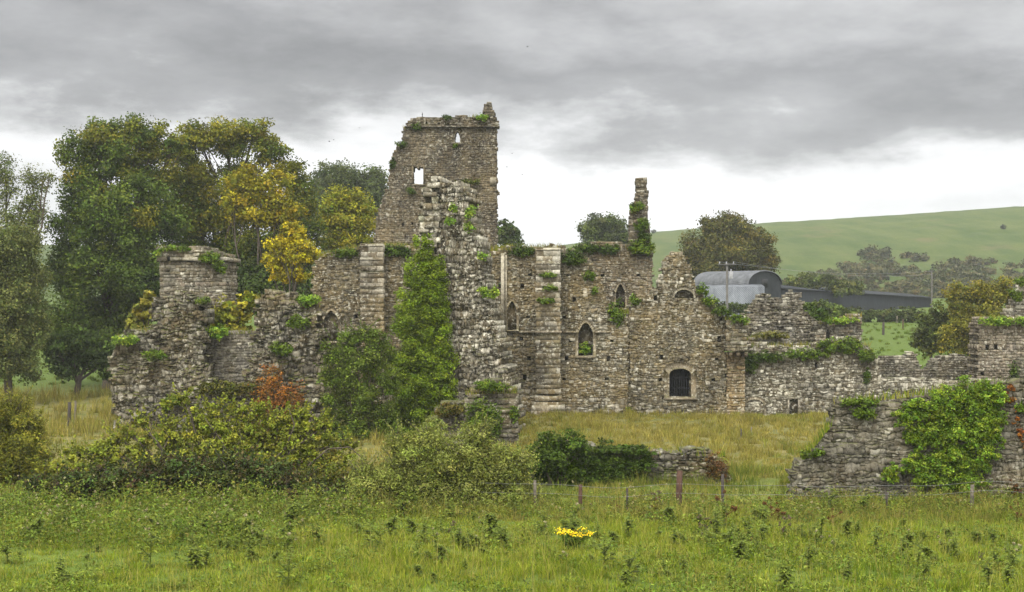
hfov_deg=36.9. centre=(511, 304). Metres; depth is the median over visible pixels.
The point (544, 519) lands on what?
thistle
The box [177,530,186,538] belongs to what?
thistle
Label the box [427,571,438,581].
thistle
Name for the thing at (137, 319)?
ash sapling
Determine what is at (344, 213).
broadleaf tree
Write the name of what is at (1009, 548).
thistle
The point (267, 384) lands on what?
red creeper
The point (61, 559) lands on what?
thistle
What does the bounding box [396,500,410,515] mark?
thistle
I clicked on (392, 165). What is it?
ivy clump
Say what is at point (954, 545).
thistle
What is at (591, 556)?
thistle
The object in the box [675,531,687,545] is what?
thistle
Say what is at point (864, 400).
ivy clump
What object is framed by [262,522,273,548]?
thistle
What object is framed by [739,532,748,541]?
thistle
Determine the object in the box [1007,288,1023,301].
ivy clump
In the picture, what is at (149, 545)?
thistle
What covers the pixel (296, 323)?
ivy clump
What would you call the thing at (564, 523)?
thistle
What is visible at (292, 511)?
thistle
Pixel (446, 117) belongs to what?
ivy clump
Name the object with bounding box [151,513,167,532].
thistle
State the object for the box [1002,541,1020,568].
thistle
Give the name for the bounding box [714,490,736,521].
dock
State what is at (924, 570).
thistle
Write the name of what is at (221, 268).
ivy clump
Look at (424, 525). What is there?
thistle
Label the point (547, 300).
ivy clump
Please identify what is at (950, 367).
broken boundary wall
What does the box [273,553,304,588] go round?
thistle
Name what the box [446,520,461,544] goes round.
thistle
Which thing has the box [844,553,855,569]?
thistle
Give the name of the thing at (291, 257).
golden tree
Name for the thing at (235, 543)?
thistle
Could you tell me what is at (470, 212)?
ivy clump
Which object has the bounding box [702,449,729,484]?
red creeper
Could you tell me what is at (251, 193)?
golden tree
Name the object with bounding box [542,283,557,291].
ivy clump
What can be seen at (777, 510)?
dock
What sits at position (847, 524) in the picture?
thistle
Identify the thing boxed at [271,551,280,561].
thistle
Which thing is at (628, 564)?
thistle
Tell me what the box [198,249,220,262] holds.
ivy clump
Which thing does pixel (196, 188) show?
broadleaf tree
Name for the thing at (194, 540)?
thistle
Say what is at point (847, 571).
thistle
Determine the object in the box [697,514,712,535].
thistle
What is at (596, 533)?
thistle
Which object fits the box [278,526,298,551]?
thistle
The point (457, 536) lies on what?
thistle
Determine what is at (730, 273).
utility pole
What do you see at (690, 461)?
ruin wall
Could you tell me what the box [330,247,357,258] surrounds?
ivy clump
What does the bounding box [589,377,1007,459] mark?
wall top grass
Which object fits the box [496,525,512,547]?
thistle
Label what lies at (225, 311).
ash sapling
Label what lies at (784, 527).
thistle
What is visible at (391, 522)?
thistle
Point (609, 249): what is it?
ivy clump
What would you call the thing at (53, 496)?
thistle
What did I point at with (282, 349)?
ivy clump
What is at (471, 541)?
thistle
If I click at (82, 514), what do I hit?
thistle
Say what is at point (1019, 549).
thistle
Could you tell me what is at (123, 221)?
broadleaf tree
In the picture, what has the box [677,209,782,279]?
dome tree
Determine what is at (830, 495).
thistle
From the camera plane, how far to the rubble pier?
87.80 m
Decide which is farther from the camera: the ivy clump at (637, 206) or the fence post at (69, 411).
the ivy clump at (637, 206)
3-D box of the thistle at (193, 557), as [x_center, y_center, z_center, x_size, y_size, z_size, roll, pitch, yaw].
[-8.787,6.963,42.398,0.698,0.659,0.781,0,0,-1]
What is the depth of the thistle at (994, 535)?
46.95 m
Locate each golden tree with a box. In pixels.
[212,161,310,314]
[260,221,322,291]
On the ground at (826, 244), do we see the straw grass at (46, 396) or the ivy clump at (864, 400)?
the straw grass at (46, 396)
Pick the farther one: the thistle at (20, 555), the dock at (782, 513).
the dock at (782, 513)
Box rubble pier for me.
[412,176,525,427]
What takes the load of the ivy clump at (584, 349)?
attached to the nave wall at (554, 368)
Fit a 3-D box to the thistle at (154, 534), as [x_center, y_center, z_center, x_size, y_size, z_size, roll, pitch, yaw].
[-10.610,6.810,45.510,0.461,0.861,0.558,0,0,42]
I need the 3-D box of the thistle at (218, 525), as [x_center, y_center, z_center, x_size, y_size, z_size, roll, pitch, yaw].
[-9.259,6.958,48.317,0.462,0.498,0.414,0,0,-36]
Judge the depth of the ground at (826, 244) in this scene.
179.93 m
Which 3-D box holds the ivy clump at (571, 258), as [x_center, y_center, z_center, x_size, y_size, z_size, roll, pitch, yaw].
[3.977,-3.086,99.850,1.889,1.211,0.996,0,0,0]
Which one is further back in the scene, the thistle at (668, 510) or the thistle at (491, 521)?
the thistle at (668, 510)
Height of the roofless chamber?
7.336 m
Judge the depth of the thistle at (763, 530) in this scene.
46.75 m
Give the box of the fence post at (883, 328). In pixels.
[882,322,884,334]
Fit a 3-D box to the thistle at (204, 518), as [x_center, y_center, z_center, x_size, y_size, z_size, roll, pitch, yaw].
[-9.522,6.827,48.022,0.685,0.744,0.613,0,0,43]
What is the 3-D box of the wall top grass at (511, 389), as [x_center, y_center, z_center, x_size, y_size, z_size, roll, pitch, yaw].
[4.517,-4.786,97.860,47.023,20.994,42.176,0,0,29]
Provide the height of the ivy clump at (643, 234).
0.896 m
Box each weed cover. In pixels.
[0,474,386,552]
[0,478,1023,522]
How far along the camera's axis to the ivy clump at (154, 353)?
90.08 m
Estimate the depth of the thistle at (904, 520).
50.21 m
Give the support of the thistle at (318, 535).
on the ground at (826, 244)
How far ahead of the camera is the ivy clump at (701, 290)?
99.54 m
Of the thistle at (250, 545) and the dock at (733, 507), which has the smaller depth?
the thistle at (250, 545)
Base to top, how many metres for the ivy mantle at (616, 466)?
2.461 m
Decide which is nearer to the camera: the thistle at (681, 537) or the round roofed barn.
the thistle at (681, 537)
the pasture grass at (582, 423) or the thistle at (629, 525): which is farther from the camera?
the pasture grass at (582, 423)
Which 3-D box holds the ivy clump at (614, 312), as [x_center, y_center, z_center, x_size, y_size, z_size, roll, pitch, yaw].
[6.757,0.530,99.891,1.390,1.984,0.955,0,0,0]
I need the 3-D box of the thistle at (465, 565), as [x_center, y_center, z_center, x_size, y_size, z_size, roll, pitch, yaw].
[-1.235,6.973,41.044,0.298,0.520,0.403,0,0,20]
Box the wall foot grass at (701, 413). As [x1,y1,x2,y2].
[526,406,823,418]
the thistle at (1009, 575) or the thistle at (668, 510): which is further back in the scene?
the thistle at (668, 510)
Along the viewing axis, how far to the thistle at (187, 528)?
47.02 m
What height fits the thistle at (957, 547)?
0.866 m
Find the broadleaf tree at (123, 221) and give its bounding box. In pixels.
[33,111,198,388]
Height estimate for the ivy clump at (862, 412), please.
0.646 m
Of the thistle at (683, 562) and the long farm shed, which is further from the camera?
the long farm shed
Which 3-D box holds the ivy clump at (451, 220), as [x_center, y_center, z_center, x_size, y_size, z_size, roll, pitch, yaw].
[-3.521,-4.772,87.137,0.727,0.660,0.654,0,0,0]
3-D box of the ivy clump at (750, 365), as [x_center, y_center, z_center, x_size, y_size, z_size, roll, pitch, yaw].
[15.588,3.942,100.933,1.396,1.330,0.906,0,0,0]
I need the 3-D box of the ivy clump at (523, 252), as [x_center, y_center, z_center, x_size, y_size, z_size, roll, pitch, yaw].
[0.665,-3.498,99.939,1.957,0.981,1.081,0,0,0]
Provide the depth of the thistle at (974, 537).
47.98 m
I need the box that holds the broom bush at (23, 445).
[0,382,60,488]
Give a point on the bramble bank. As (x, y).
(243, 466)
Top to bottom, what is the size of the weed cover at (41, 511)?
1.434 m
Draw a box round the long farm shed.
[781,285,930,310]
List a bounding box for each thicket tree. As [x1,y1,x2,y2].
[782,271,864,297]
[908,299,955,358]
[932,275,1015,355]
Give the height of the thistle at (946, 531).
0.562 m
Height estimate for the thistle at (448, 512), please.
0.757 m
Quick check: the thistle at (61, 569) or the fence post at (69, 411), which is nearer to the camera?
the thistle at (61, 569)
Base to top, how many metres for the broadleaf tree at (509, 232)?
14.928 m
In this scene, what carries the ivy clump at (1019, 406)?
attached to the field wall at (860, 451)
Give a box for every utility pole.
[718,262,735,317]
[931,270,932,307]
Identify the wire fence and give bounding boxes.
[488,470,1023,509]
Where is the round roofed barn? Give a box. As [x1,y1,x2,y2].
[694,270,782,318]
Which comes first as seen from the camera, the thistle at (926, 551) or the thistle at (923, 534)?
the thistle at (926, 551)
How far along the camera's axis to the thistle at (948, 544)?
45.10 m
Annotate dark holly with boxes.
[526,426,591,485]
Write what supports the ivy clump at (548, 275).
attached to the nave wall at (554, 368)
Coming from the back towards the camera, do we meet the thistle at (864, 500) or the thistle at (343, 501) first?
the thistle at (864, 500)
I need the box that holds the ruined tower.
[373,102,499,274]
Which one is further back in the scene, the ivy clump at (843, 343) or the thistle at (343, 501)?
the ivy clump at (843, 343)
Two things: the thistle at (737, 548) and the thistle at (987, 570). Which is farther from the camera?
the thistle at (737, 548)
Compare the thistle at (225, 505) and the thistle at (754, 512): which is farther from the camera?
the thistle at (754, 512)
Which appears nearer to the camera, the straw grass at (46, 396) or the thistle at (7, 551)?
the thistle at (7, 551)
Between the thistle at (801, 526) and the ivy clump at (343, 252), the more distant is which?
the ivy clump at (343, 252)
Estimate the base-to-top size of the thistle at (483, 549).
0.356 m
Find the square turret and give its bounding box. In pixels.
[155,246,240,338]
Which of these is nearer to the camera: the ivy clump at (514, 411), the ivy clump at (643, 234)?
the ivy clump at (514, 411)
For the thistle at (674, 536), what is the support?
on the ground at (826, 244)
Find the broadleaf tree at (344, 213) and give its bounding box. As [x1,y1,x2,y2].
[313,183,378,251]
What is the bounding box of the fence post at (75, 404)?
[74,401,76,421]
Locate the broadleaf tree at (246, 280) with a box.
[118,251,312,320]
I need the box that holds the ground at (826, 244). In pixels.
[0,206,1023,591]
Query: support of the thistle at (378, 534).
on the ground at (826, 244)
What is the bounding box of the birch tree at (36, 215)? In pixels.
[0,150,57,238]
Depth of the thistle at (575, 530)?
47.98 m
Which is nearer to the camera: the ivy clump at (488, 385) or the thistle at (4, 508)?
the thistle at (4, 508)
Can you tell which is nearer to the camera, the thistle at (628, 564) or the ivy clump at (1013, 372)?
the thistle at (628, 564)
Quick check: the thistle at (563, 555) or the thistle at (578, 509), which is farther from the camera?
the thistle at (578, 509)
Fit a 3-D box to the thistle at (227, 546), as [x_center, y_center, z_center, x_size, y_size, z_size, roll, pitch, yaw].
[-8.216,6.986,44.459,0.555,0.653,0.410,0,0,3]
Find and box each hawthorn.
[35,382,370,485]
[299,455,358,498]
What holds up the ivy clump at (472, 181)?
attached to the ruined tower
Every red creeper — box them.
[248,364,305,431]
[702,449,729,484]
[1005,384,1023,448]
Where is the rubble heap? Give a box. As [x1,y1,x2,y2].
[431,400,464,445]
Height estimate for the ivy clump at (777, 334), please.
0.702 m
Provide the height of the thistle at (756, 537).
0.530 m
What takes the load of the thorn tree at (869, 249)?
on the ground at (826, 244)
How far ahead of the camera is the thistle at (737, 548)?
43.05 m
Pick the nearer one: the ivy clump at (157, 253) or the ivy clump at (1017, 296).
the ivy clump at (157, 253)
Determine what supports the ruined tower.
on the ground at (826, 244)
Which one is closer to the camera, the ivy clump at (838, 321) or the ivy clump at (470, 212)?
the ivy clump at (470, 212)
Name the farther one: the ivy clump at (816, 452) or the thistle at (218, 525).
the ivy clump at (816, 452)
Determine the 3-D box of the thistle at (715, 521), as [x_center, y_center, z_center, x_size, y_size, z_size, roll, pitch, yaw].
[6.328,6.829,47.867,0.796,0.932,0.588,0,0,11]
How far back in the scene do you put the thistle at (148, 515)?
48.22 m
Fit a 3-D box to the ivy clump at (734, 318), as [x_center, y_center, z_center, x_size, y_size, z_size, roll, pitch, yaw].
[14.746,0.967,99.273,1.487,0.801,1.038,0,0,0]
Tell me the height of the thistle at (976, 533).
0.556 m
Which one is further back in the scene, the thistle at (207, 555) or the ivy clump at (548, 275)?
the ivy clump at (548, 275)
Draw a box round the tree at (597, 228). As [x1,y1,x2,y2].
[574,211,628,243]
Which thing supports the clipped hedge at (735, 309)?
on the ground at (826, 244)
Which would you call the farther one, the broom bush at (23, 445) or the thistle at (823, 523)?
the broom bush at (23, 445)
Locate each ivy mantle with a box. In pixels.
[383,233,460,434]
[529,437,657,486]
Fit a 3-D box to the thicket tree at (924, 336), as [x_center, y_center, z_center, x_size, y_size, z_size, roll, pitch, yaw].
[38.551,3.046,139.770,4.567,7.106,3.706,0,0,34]
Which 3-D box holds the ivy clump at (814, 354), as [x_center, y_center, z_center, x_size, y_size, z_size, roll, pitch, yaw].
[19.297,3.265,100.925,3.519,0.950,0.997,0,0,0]
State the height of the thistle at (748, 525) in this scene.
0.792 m
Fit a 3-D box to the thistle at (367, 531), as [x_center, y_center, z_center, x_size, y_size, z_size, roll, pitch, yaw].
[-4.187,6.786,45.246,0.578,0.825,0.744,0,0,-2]
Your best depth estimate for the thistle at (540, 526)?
47.77 m
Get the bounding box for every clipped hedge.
[714,300,750,313]
[812,306,925,322]
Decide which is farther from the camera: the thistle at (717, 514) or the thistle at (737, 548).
the thistle at (717, 514)
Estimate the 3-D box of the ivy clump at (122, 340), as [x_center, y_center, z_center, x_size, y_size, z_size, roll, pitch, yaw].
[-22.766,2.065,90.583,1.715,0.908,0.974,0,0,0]
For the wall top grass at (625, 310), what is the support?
on the nave wall at (554, 368)
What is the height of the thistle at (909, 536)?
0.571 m
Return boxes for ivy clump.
[111,333,139,346]
[141,348,168,360]
[152,247,163,257]
[158,244,191,251]
[162,394,188,404]
[194,296,210,304]
[194,379,257,398]
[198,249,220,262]
[205,322,229,341]
[211,260,227,274]
[268,340,293,356]
[285,313,311,329]
[295,294,321,307]
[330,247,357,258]
[385,243,413,257]
[388,157,396,169]
[394,140,407,147]
[405,186,415,193]
[411,121,421,131]
[432,401,464,417]
[441,114,451,119]
[444,215,455,225]
[448,202,457,212]
[455,178,479,184]
[460,395,504,440]
[463,221,475,232]
[464,204,478,219]
[473,379,509,392]
[474,286,489,297]
[475,112,488,121]
[476,251,490,261]
[487,284,499,299]
[506,405,519,423]
[507,244,534,257]
[536,296,554,303]
[539,270,557,277]
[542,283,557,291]
[561,248,587,265]
[571,242,607,254]
[578,341,592,354]
[582,270,596,280]
[590,286,598,294]
[598,243,620,254]
[606,298,625,327]
[627,238,655,256]
[629,201,645,213]
[629,293,641,305]
[633,216,650,230]
[637,230,652,241]
[695,282,708,296]
[700,294,718,306]
[711,304,732,318]
[729,313,749,325]
[745,349,784,364]
[745,356,758,373]
[753,330,788,339]
[778,347,831,360]
[800,447,825,458]
[803,301,817,313]
[810,307,830,320]
[816,336,864,354]
[822,316,859,324]
[840,396,879,407]
[849,404,877,420]
[856,347,878,362]
[862,367,871,384]
[977,315,1019,326]
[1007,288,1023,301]
[1008,360,1019,377]
[1013,276,1023,287]
[1014,401,1023,413]
[1015,316,1023,325]
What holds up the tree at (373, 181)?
on the ground at (826, 244)
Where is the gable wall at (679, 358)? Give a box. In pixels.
[626,251,747,414]
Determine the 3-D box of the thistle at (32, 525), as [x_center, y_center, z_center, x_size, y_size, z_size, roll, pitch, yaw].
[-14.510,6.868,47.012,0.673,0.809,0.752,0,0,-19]
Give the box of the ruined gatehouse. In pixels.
[107,289,330,430]
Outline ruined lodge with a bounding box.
[967,285,1023,380]
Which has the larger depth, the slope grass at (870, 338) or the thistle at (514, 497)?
the slope grass at (870, 338)
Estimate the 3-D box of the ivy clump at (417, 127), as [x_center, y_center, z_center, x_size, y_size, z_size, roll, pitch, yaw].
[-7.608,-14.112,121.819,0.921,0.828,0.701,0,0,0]
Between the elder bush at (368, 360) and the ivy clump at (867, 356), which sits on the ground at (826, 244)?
the elder bush at (368, 360)
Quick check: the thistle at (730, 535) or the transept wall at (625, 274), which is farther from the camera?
the transept wall at (625, 274)
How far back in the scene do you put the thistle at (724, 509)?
50.60 m
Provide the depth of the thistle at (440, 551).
42.91 m
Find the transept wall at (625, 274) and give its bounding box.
[566,177,654,383]
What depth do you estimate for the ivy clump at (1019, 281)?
106.89 m
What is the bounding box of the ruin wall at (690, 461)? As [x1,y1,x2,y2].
[527,441,730,483]
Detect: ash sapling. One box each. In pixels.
[123,290,155,329]
[208,290,257,329]
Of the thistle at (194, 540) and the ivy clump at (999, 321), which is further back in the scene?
the ivy clump at (999, 321)
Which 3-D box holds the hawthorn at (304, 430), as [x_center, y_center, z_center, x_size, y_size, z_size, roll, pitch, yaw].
[-12.170,5.574,61.003,13.447,5.007,2.692,0,0,0]
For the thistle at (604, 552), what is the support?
on the ground at (826, 244)
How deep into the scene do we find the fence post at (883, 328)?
189.92 m
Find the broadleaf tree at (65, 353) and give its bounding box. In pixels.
[41,321,122,398]
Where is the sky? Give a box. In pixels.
[0,0,1023,248]
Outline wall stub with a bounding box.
[463,378,519,445]
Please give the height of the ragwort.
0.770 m
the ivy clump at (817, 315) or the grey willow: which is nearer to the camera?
the grey willow
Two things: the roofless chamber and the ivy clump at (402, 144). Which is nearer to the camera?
the roofless chamber
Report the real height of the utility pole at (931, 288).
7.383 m
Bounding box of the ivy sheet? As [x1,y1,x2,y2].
[880,375,1010,494]
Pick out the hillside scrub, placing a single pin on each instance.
(920, 284)
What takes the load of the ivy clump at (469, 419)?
attached to the wall stub
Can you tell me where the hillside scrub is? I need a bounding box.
[782,249,1023,298]
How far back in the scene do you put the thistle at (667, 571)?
40.90 m
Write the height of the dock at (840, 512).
0.738 m
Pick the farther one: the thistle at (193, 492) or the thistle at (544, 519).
the thistle at (193, 492)
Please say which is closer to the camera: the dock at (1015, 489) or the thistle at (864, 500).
the thistle at (864, 500)
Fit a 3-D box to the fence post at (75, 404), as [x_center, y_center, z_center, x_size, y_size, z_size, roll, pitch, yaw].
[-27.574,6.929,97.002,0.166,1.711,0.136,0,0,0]
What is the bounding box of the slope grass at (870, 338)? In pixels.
[0,322,965,389]
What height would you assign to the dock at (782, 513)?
0.716 m
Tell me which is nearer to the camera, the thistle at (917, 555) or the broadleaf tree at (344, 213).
the thistle at (917, 555)
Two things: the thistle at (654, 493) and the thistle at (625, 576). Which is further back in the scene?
the thistle at (654, 493)
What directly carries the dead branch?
attached to the hawthorn at (304, 430)
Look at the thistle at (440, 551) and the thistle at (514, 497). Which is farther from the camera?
the thistle at (514, 497)
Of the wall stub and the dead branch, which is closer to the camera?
the dead branch
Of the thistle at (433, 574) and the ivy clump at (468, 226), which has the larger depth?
the ivy clump at (468, 226)
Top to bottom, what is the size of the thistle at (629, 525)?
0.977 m
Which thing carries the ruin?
on the ground at (826, 244)
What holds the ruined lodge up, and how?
on the ground at (826, 244)
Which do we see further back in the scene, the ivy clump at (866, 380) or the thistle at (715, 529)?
the ivy clump at (866, 380)
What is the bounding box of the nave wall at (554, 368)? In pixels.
[310,243,629,413]
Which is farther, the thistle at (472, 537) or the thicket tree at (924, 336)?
the thicket tree at (924, 336)
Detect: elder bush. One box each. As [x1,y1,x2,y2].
[313,312,406,439]
[804,299,856,318]
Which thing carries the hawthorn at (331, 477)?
on the ground at (826, 244)
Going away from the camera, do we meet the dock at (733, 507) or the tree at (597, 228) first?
the dock at (733, 507)
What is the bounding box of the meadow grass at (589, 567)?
[0,492,1023,591]
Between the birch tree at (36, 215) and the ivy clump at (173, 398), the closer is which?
the ivy clump at (173, 398)
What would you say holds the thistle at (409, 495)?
on the ground at (826, 244)
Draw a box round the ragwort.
[554,526,593,550]
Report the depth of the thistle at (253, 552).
43.30 m
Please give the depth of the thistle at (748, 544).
44.03 m
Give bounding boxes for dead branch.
[154,408,363,472]
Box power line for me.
[724,262,931,275]
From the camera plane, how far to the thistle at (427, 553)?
43.36 m
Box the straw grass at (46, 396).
[0,375,156,438]
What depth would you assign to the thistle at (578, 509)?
52.78 m
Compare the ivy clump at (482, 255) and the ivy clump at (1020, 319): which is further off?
the ivy clump at (1020, 319)
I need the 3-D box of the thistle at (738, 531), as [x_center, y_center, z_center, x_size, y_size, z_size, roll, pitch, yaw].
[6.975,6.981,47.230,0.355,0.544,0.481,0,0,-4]
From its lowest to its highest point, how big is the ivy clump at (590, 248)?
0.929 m
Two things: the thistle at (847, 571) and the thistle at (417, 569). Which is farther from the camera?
the thistle at (417, 569)
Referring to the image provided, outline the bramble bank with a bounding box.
[19,436,344,505]
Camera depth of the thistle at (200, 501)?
52.79 m
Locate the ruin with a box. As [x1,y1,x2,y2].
[740,289,817,351]
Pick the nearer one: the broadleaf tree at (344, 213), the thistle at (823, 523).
the thistle at (823, 523)
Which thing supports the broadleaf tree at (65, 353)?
on the ground at (826, 244)
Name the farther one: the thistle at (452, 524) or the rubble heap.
the rubble heap
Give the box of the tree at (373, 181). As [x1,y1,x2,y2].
[306,157,388,233]
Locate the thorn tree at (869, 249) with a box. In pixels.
[864,244,892,255]
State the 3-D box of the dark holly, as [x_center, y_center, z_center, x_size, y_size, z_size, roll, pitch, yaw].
[1.829,6.115,61.117,2.678,2.491,2.248,0,0,0]
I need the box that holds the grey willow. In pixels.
[344,407,548,509]
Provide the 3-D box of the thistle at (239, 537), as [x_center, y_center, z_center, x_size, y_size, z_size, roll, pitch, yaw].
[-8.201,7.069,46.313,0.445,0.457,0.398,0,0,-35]
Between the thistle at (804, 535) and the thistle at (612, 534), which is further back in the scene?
the thistle at (804, 535)
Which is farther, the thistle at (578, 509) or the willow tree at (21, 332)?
the willow tree at (21, 332)
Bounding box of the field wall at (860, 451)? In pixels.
[784,374,1023,499]
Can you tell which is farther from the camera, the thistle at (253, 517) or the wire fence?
the wire fence
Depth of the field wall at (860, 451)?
57.56 m
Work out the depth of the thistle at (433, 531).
46.15 m
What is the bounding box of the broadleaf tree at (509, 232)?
[497,218,524,246]
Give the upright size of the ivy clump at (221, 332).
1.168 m
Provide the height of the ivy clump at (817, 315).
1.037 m
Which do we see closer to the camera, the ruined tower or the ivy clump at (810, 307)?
the ivy clump at (810, 307)
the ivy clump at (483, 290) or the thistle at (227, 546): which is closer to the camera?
the thistle at (227, 546)
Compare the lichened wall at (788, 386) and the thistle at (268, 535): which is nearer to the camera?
the thistle at (268, 535)
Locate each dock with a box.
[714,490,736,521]
[762,496,779,518]
[770,502,785,519]
[827,508,842,526]
[1009,479,1021,502]
[1009,503,1021,520]
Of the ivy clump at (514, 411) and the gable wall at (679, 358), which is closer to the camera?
the ivy clump at (514, 411)
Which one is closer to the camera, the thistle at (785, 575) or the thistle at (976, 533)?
the thistle at (785, 575)
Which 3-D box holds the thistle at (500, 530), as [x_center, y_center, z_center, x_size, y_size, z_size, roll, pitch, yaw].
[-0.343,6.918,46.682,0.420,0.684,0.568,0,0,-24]
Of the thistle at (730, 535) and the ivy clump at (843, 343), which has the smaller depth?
the thistle at (730, 535)
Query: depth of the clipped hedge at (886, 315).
214.47 m
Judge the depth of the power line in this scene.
194.79 m
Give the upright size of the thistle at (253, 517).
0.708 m
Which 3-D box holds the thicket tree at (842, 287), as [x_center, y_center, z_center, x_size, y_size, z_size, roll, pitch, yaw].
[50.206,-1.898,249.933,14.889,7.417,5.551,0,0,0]
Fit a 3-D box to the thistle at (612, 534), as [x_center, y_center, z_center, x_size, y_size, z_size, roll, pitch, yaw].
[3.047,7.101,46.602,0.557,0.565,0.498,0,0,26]
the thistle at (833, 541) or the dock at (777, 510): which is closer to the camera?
the thistle at (833, 541)
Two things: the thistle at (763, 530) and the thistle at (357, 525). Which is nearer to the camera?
the thistle at (763, 530)
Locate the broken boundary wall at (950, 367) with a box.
[875,351,968,380]
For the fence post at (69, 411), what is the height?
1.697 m
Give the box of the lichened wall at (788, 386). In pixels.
[743,336,1002,415]
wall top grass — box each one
[115,113,1022,414]
[317,241,871,346]
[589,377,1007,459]
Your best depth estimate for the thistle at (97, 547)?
44.99 m
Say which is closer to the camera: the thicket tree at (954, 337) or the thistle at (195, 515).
the thistle at (195, 515)
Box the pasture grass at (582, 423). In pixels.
[33,406,828,478]
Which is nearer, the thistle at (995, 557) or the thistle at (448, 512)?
the thistle at (995, 557)
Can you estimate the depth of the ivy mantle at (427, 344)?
86.66 m
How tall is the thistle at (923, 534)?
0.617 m
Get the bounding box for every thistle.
[0,497,11,523]
[0,537,14,561]
[12,498,22,518]
[15,546,24,562]
[28,516,47,537]
[47,486,61,505]
[47,498,68,522]
[53,564,67,579]
[54,555,70,575]
[71,499,101,532]
[93,542,102,551]
[129,503,140,514]
[135,525,168,567]
[140,500,160,530]
[144,520,162,545]
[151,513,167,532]
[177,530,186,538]
[183,544,206,567]
[184,485,196,500]
[184,534,199,547]
[185,523,199,537]
[188,505,201,522]
[193,492,207,509]
[198,511,216,530]
[199,544,217,565]
[213,519,222,531]
[215,500,229,516]
[219,508,233,530]
[221,534,235,554]
[231,536,239,550]
[234,532,244,542]
[236,503,253,533]
[240,531,259,559]
[242,516,258,531]
[245,546,259,561]
[250,516,267,544]
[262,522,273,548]
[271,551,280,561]
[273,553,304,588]
[276,522,296,541]
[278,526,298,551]
[281,501,302,523]
[286,546,293,564]
[288,493,316,527]
[307,520,326,547]
[342,491,357,516]
[348,478,365,504]
[350,522,363,534]
[361,521,377,547]
[370,521,388,551]
[382,516,399,534]
[394,484,419,504]
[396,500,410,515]
[404,516,420,534]
[408,533,423,561]
[412,563,423,575]
[416,525,427,543]
[418,514,431,542]
[423,549,432,560]
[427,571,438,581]
[429,520,440,543]
[431,542,450,561]
[444,500,456,517]
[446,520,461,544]
[448,525,463,547]
[459,535,469,547]
[460,558,470,573]
[466,533,479,549]
[468,527,477,550]
[473,535,483,548]
[478,511,502,536]
[478,547,489,555]
[495,521,509,540]
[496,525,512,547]
[503,484,523,518]
[532,514,549,534]
[533,507,556,533]
[553,544,567,561]
[560,519,570,532]
[564,510,581,537]
[565,522,581,535]
[568,495,584,517]
[588,554,594,561]
[590,519,601,538]
[593,534,620,569]
[607,529,620,545]
[617,546,643,582]
[618,568,634,585]
[619,510,634,537]
[649,490,663,507]
[660,506,675,520]
[663,569,672,577]
[669,526,680,545]
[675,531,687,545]
[676,555,688,571]
[693,504,705,532]
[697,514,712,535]
[701,526,712,543]
[702,509,723,533]
[709,522,720,533]
[712,505,722,521]
[718,497,729,527]
[723,528,735,545]
[723,528,738,542]
[725,570,735,584]
[729,540,748,560]
[733,525,743,538]
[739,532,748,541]
[739,533,749,556]
[740,513,755,534]
[750,507,759,519]
[753,531,760,547]
[755,505,772,523]
[757,519,769,538]
[774,561,795,589]
[778,514,791,536]
[791,523,804,534]
[799,529,806,538]
[801,539,819,569]
[810,505,829,542]
[810,521,824,547]
[821,485,840,508]
[826,533,841,548]
[838,564,853,579]
[839,519,853,534]
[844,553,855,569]
[853,518,862,533]
[857,494,871,512]
[867,522,885,550]
[897,534,910,555]
[898,518,907,529]
[898,533,915,549]
[911,544,923,566]
[914,526,929,542]
[916,545,935,558]
[916,555,937,583]
[936,529,948,551]
[941,527,956,539]
[942,534,958,552]
[948,535,961,559]
[949,531,962,558]
[969,531,982,542]
[971,529,982,541]
[974,554,999,588]
[983,524,1001,545]
[989,543,1005,570]
[994,559,1015,588]
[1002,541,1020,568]
[1003,536,1020,565]
[1004,536,1023,559]
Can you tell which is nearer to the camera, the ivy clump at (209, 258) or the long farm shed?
the ivy clump at (209, 258)
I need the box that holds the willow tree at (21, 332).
[0,220,57,399]
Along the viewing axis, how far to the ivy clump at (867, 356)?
100.77 m
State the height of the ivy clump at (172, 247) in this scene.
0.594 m
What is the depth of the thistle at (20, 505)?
51.92 m
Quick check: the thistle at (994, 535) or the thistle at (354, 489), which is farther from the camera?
the thistle at (354, 489)
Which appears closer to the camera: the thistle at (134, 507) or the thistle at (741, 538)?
the thistle at (741, 538)
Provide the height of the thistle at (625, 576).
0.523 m
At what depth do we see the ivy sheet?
57.12 m
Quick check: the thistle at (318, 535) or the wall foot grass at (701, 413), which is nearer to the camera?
the thistle at (318, 535)
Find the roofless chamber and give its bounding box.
[810,314,862,341]
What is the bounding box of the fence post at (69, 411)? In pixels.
[67,402,70,424]
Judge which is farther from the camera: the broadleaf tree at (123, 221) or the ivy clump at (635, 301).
the broadleaf tree at (123, 221)
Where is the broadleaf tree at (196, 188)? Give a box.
[154,114,332,281]
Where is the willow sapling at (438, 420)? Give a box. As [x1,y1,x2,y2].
[416,415,447,436]
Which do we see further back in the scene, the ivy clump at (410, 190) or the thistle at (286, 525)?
the ivy clump at (410, 190)
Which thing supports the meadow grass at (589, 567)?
on the ground at (826, 244)
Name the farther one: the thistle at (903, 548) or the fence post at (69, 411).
the fence post at (69, 411)
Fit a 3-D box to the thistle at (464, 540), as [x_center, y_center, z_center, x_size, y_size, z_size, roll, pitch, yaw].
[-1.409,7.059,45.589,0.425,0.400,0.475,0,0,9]

